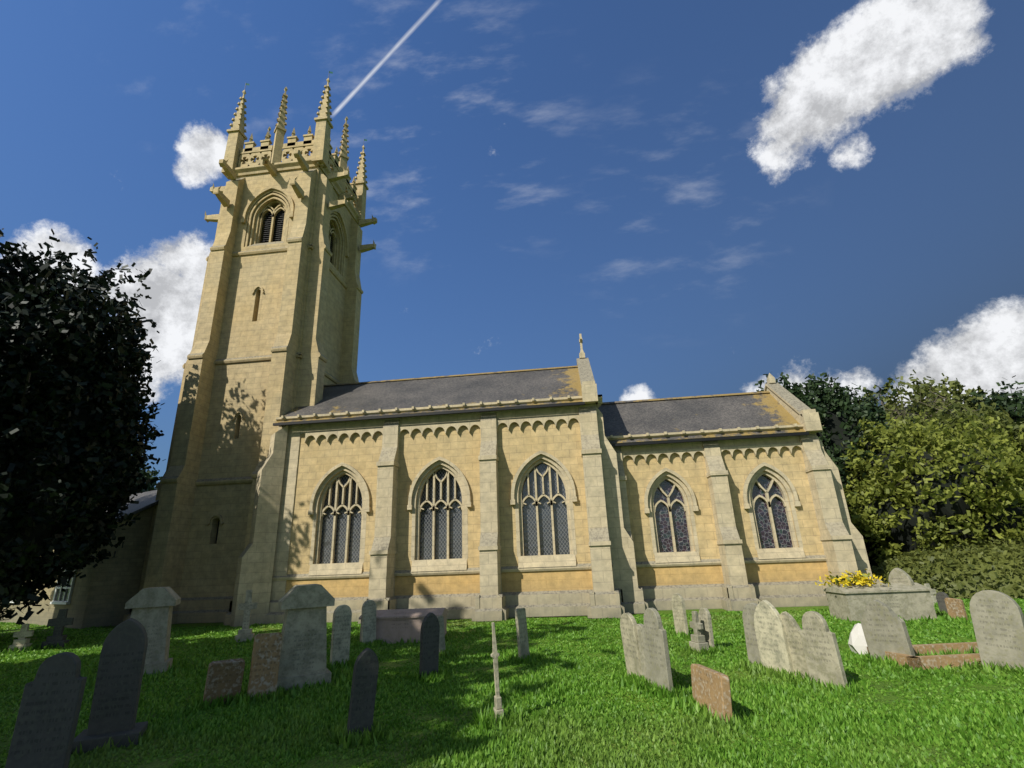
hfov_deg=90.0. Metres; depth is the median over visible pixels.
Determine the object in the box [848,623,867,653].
gravestone
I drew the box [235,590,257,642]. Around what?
headstone
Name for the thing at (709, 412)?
chancel roof
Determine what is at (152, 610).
gravestone
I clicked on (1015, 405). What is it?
yew tree
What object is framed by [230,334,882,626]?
church dressings
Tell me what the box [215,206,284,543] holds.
dark tower window
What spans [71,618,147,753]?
headstone
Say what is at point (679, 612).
headstone
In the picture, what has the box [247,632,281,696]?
headstone
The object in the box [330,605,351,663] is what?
headstone
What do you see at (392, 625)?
pink granite tomb
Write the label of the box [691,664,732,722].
headstone
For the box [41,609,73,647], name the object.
headstone
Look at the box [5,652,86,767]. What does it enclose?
headstone
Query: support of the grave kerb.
on the ground at (350, 762)
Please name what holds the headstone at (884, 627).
on the ground at (350, 762)
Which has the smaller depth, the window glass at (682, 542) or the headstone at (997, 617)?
the headstone at (997, 617)
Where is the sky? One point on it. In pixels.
(717, 196)
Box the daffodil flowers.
[815,569,890,586]
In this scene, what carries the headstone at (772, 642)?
on the ground at (350, 762)
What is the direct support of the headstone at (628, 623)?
on the ground at (350, 762)
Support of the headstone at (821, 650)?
on the ground at (350, 762)
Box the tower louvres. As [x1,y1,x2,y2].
[260,209,332,260]
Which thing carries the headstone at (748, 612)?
on the ground at (350, 762)
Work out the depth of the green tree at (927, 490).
19.08 m
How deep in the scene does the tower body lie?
21.02 m
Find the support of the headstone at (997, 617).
on the ground at (350, 762)
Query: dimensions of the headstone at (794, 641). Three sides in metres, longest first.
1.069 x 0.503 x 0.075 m
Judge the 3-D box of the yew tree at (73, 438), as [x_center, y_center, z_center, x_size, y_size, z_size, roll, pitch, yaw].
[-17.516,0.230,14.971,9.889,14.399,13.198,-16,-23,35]
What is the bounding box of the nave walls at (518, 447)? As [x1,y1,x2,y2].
[285,419,592,597]
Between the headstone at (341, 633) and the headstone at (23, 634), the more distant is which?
the headstone at (23, 634)
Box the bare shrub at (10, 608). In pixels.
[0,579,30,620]
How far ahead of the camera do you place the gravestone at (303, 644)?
8.07 m
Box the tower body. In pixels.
[179,167,354,597]
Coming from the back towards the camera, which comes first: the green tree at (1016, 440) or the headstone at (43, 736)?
the green tree at (1016, 440)
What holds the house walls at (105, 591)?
on the ground at (350, 762)
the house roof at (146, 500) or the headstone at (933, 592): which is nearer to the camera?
the headstone at (933, 592)
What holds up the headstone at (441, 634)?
on the ground at (350, 762)
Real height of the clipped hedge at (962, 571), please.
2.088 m
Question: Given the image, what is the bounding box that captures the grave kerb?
[867,642,980,669]
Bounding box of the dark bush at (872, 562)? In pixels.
[866,542,892,568]
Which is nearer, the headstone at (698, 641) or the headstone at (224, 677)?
the headstone at (224, 677)
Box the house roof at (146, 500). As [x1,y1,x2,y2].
[106,490,158,523]
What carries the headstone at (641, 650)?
on the ground at (350, 762)
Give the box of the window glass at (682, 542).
[319,463,792,563]
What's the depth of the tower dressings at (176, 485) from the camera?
22.00 m
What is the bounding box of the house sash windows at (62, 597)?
[10,568,76,604]
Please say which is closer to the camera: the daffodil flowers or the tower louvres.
the daffodil flowers
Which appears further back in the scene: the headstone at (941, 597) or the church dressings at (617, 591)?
the church dressings at (617, 591)
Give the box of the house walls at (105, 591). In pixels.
[0,505,153,628]
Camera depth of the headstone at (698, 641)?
9.55 m
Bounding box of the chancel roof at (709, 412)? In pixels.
[598,391,808,446]
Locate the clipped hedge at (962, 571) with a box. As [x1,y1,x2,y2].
[871,536,1023,598]
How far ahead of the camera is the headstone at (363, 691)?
5.55 m
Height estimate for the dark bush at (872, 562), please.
3.398 m
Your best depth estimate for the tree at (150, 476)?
38.36 m
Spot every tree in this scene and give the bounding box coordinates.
[0,228,165,624]
[131,460,162,494]
[754,372,915,569]
[840,408,1023,565]
[852,369,999,425]
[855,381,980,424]
[886,401,1023,461]
[951,375,1023,430]
[1006,424,1023,451]
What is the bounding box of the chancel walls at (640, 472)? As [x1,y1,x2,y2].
[623,446,829,585]
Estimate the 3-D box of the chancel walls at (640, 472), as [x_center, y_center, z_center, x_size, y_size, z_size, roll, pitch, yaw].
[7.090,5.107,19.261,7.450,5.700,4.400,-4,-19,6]
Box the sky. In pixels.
[0,0,1023,486]
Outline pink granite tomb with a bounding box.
[359,608,448,643]
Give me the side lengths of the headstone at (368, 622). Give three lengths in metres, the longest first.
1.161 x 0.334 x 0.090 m
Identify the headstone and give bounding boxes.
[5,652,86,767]
[8,624,33,650]
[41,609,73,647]
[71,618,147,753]
[203,658,244,703]
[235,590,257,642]
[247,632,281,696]
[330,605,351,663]
[346,648,378,735]
[361,600,376,643]
[419,612,439,677]
[437,615,445,651]
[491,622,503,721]
[515,607,529,658]
[620,613,641,676]
[636,624,646,678]
[641,608,672,692]
[671,593,688,634]
[689,611,708,652]
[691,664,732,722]
[698,608,714,646]
[742,603,760,665]
[754,600,793,672]
[779,611,808,678]
[799,611,846,687]
[860,600,914,659]
[888,568,914,585]
[924,583,936,604]
[936,592,948,612]
[944,598,966,619]
[970,590,1023,668]
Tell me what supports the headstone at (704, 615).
on the ground at (350, 762)
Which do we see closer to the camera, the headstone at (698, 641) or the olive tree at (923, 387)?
the headstone at (698, 641)
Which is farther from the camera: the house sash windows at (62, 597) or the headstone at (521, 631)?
the house sash windows at (62, 597)
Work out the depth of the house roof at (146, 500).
20.45 m
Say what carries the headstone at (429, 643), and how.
on the ground at (350, 762)
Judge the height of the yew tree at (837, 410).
12.526 m
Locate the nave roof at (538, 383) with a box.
[273,366,584,425]
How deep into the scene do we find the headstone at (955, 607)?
11.79 m
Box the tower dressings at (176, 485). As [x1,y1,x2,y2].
[123,78,376,625]
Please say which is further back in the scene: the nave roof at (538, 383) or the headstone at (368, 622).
the nave roof at (538, 383)
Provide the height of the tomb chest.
0.910 m
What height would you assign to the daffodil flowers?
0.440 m
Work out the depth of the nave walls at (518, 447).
17.65 m
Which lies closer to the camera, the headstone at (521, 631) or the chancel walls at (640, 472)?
the headstone at (521, 631)
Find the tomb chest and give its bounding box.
[823,583,936,620]
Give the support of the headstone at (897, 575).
on the ground at (350, 762)
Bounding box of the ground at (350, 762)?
[0,599,1023,767]
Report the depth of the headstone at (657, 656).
7.10 m
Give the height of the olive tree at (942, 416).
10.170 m

